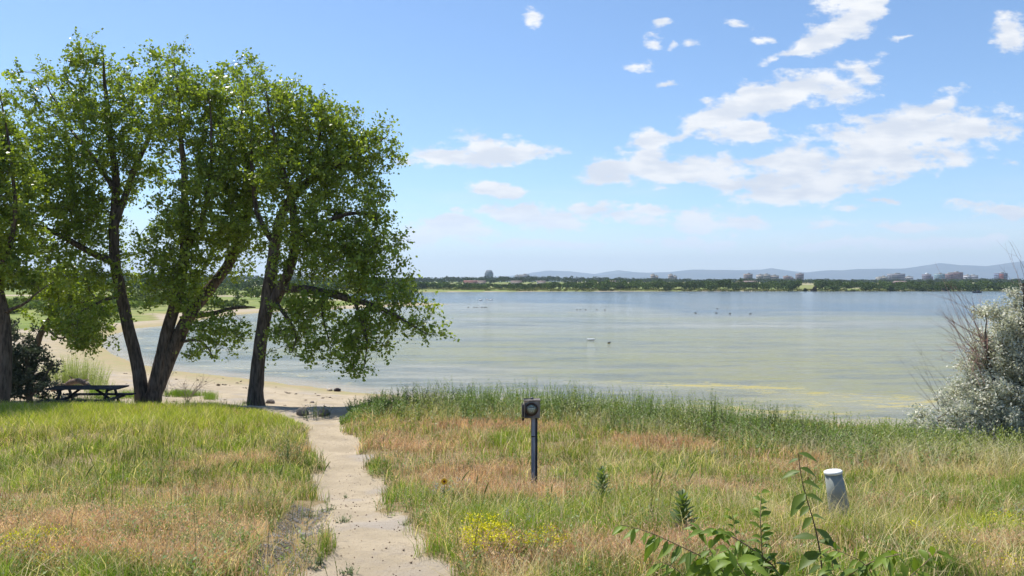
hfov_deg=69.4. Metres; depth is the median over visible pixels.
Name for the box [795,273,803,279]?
apartment tower
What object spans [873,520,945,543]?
yellow flower clump
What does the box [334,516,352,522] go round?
weed tuft
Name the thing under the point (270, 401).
rock
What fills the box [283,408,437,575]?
path gravel
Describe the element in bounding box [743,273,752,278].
apartment tower
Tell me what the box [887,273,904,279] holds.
office building
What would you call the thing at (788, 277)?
office building
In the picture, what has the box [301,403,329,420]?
leafy clump
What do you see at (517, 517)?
lilac flower clump
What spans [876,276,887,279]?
office building
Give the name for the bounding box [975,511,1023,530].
yellow flower clump
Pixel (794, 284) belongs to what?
shore tree
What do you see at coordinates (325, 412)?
rock
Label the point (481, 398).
weed bush
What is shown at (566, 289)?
shore reeds
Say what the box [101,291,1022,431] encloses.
water
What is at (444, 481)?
yellow daisy
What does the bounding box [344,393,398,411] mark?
weed bush
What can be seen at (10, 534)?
yellow flower clump
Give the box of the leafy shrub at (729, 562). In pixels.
[612,489,954,575]
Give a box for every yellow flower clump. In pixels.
[0,528,39,563]
[5,524,66,546]
[17,544,81,573]
[118,548,152,564]
[456,509,519,562]
[518,524,566,556]
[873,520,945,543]
[927,536,999,562]
[974,552,1023,571]
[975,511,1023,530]
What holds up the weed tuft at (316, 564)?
on the ground at (232, 391)
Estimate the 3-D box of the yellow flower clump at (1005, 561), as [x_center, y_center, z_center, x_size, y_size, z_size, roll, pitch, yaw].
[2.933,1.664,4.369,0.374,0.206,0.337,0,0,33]
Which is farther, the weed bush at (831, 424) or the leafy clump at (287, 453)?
the weed bush at (831, 424)
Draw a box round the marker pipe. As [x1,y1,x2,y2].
[824,469,849,519]
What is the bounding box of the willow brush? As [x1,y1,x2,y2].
[7,284,300,316]
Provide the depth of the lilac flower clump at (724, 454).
12.27 m
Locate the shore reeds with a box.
[418,287,1001,291]
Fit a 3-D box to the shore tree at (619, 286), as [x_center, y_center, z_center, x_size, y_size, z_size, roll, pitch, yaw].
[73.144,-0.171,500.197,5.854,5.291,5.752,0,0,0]
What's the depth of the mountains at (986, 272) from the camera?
7812.28 m
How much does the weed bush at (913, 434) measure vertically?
0.723 m
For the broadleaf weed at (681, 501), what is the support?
on the ground at (232, 391)
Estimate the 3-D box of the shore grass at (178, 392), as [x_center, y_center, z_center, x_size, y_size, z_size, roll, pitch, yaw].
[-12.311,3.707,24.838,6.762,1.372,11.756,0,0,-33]
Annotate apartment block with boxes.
[756,273,769,281]
[770,274,778,279]
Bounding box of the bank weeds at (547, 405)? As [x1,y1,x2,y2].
[338,375,1023,471]
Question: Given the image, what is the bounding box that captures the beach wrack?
[123,372,356,406]
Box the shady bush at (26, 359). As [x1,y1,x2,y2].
[10,318,69,403]
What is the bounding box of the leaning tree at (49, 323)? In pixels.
[13,260,115,375]
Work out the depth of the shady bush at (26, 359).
24.35 m
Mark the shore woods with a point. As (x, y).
(988, 284)
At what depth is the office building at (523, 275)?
1491.12 m
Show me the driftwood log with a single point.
(71, 381)
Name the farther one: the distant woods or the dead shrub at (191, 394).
the distant woods
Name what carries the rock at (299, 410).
on the ground at (232, 391)
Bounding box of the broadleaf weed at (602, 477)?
[590,465,612,500]
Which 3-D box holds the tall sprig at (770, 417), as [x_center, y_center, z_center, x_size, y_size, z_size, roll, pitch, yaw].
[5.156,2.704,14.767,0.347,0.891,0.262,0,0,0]
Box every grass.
[0,397,1023,575]
[0,398,299,432]
[30,388,258,406]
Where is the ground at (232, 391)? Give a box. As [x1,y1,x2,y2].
[0,281,1023,575]
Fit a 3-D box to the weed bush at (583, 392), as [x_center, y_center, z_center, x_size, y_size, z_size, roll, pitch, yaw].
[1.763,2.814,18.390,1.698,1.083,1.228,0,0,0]
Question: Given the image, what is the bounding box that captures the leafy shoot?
[782,452,840,575]
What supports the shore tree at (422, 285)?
on the ground at (232, 391)
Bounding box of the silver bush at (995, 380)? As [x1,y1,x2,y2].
[899,242,1023,439]
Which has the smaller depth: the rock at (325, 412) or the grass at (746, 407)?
the grass at (746, 407)
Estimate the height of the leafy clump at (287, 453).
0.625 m
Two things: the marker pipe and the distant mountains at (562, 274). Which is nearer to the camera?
the marker pipe
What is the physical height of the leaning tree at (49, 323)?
5.012 m
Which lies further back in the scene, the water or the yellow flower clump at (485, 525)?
the water
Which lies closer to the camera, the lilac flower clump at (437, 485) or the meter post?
the lilac flower clump at (437, 485)
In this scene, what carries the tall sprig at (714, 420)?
on the ground at (232, 391)
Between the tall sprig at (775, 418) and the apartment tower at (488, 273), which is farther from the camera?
the apartment tower at (488, 273)
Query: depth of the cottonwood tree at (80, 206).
24.78 m
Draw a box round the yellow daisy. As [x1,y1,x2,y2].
[441,478,447,505]
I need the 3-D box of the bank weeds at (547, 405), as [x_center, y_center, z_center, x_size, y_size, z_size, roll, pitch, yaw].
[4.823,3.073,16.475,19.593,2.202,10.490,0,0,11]
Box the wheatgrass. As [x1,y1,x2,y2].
[0,392,960,565]
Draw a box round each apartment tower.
[485,270,492,279]
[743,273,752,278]
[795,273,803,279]
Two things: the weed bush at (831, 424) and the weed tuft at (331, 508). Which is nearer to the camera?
the weed tuft at (331, 508)
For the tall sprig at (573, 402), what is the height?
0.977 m
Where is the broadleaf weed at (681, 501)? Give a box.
[666,489,700,535]
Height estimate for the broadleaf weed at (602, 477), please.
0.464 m
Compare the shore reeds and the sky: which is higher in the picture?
the sky
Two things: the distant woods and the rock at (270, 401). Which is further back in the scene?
the distant woods
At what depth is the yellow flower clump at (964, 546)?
4.77 m
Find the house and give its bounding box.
[463,281,476,283]
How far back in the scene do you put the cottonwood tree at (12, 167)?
21.29 m
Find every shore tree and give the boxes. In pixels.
[419,283,426,288]
[616,284,623,290]
[788,281,796,288]
[818,281,828,286]
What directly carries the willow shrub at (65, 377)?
on the ground at (232, 391)
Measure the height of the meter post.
1.527 m
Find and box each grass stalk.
[69,430,106,520]
[299,536,327,575]
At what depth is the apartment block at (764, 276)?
1492.77 m
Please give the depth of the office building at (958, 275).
1491.13 m
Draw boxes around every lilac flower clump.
[432,483,450,502]
[484,508,537,528]
[704,446,742,462]
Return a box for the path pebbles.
[310,476,439,575]
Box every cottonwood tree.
[0,26,275,403]
[0,88,57,404]
[208,54,459,405]
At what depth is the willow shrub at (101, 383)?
29.33 m
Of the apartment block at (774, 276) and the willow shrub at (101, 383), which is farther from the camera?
the apartment block at (774, 276)
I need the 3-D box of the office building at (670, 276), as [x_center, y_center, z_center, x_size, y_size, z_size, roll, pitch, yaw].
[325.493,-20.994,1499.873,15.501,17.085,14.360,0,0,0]
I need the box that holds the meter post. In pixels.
[522,397,540,482]
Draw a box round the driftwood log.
[51,375,90,391]
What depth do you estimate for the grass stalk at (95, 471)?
5.81 m
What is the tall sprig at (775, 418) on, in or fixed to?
on the ground at (232, 391)
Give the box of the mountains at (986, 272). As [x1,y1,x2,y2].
[308,261,1023,281]
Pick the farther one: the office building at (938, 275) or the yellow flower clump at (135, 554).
the office building at (938, 275)
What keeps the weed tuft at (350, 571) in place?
on the ground at (232, 391)
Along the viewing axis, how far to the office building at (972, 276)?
1492.89 m
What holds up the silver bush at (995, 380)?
on the ground at (232, 391)
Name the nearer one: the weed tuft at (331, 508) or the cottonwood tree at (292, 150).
the weed tuft at (331, 508)
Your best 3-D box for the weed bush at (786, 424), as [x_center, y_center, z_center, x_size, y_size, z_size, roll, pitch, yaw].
[5.186,2.724,14.751,1.314,0.881,1.218,0,0,0]
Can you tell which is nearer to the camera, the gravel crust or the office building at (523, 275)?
the gravel crust
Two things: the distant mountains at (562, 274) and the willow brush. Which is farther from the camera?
the distant mountains at (562, 274)
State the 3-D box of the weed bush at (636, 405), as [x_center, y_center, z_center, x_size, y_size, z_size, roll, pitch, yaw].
[2.965,2.792,17.396,1.872,0.993,1.499,0,0,0]
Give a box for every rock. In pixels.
[266,399,274,403]
[296,407,308,415]
[318,408,329,416]
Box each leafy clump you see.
[271,432,308,462]
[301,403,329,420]
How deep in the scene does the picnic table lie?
23.38 m
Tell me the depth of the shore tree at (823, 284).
519.19 m
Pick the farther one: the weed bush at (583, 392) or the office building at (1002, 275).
the office building at (1002, 275)
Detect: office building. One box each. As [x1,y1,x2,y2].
[515,274,528,281]
[668,273,676,279]
[783,275,792,279]
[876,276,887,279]
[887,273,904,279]
[922,273,932,279]
[934,273,944,278]
[945,271,962,279]
[963,274,977,278]
[994,272,1007,279]
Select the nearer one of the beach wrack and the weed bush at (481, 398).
the weed bush at (481, 398)
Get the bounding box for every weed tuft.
[302,549,323,569]
[321,505,335,511]
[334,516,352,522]
[339,561,359,575]
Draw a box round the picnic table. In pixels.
[36,385,135,403]
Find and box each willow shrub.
[37,352,111,384]
[90,378,115,391]
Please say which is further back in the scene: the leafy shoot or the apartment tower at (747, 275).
the apartment tower at (747, 275)
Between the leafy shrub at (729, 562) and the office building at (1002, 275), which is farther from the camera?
the office building at (1002, 275)
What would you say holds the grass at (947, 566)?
on the ground at (232, 391)
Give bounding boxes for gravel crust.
[250,504,335,575]
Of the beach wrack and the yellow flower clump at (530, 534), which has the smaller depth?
the yellow flower clump at (530, 534)
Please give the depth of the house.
825.99 m
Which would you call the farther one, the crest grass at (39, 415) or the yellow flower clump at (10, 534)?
the crest grass at (39, 415)
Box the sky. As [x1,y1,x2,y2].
[0,0,1023,280]
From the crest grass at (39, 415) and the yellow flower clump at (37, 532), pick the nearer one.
the yellow flower clump at (37, 532)
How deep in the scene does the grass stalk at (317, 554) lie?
3.41 m
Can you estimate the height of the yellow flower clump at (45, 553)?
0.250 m
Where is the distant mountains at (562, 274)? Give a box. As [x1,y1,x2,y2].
[496,270,630,277]
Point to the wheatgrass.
(250, 472)
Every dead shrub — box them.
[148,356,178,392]
[169,374,209,401]
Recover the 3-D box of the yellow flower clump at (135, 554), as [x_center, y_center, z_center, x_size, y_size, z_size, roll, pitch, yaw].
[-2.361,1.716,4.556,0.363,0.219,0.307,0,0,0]
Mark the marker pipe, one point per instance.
(833, 477)
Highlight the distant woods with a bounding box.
[10,272,1023,283]
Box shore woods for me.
[4,276,1021,294]
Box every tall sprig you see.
[566,389,582,412]
[704,390,722,427]
[761,401,777,435]
[770,408,781,433]
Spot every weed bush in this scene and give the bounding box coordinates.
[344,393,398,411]
[451,381,510,414]
[553,382,613,418]
[602,386,674,426]
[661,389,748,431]
[739,402,805,441]
[789,410,860,450]
[839,416,927,453]
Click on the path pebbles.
(358, 526)

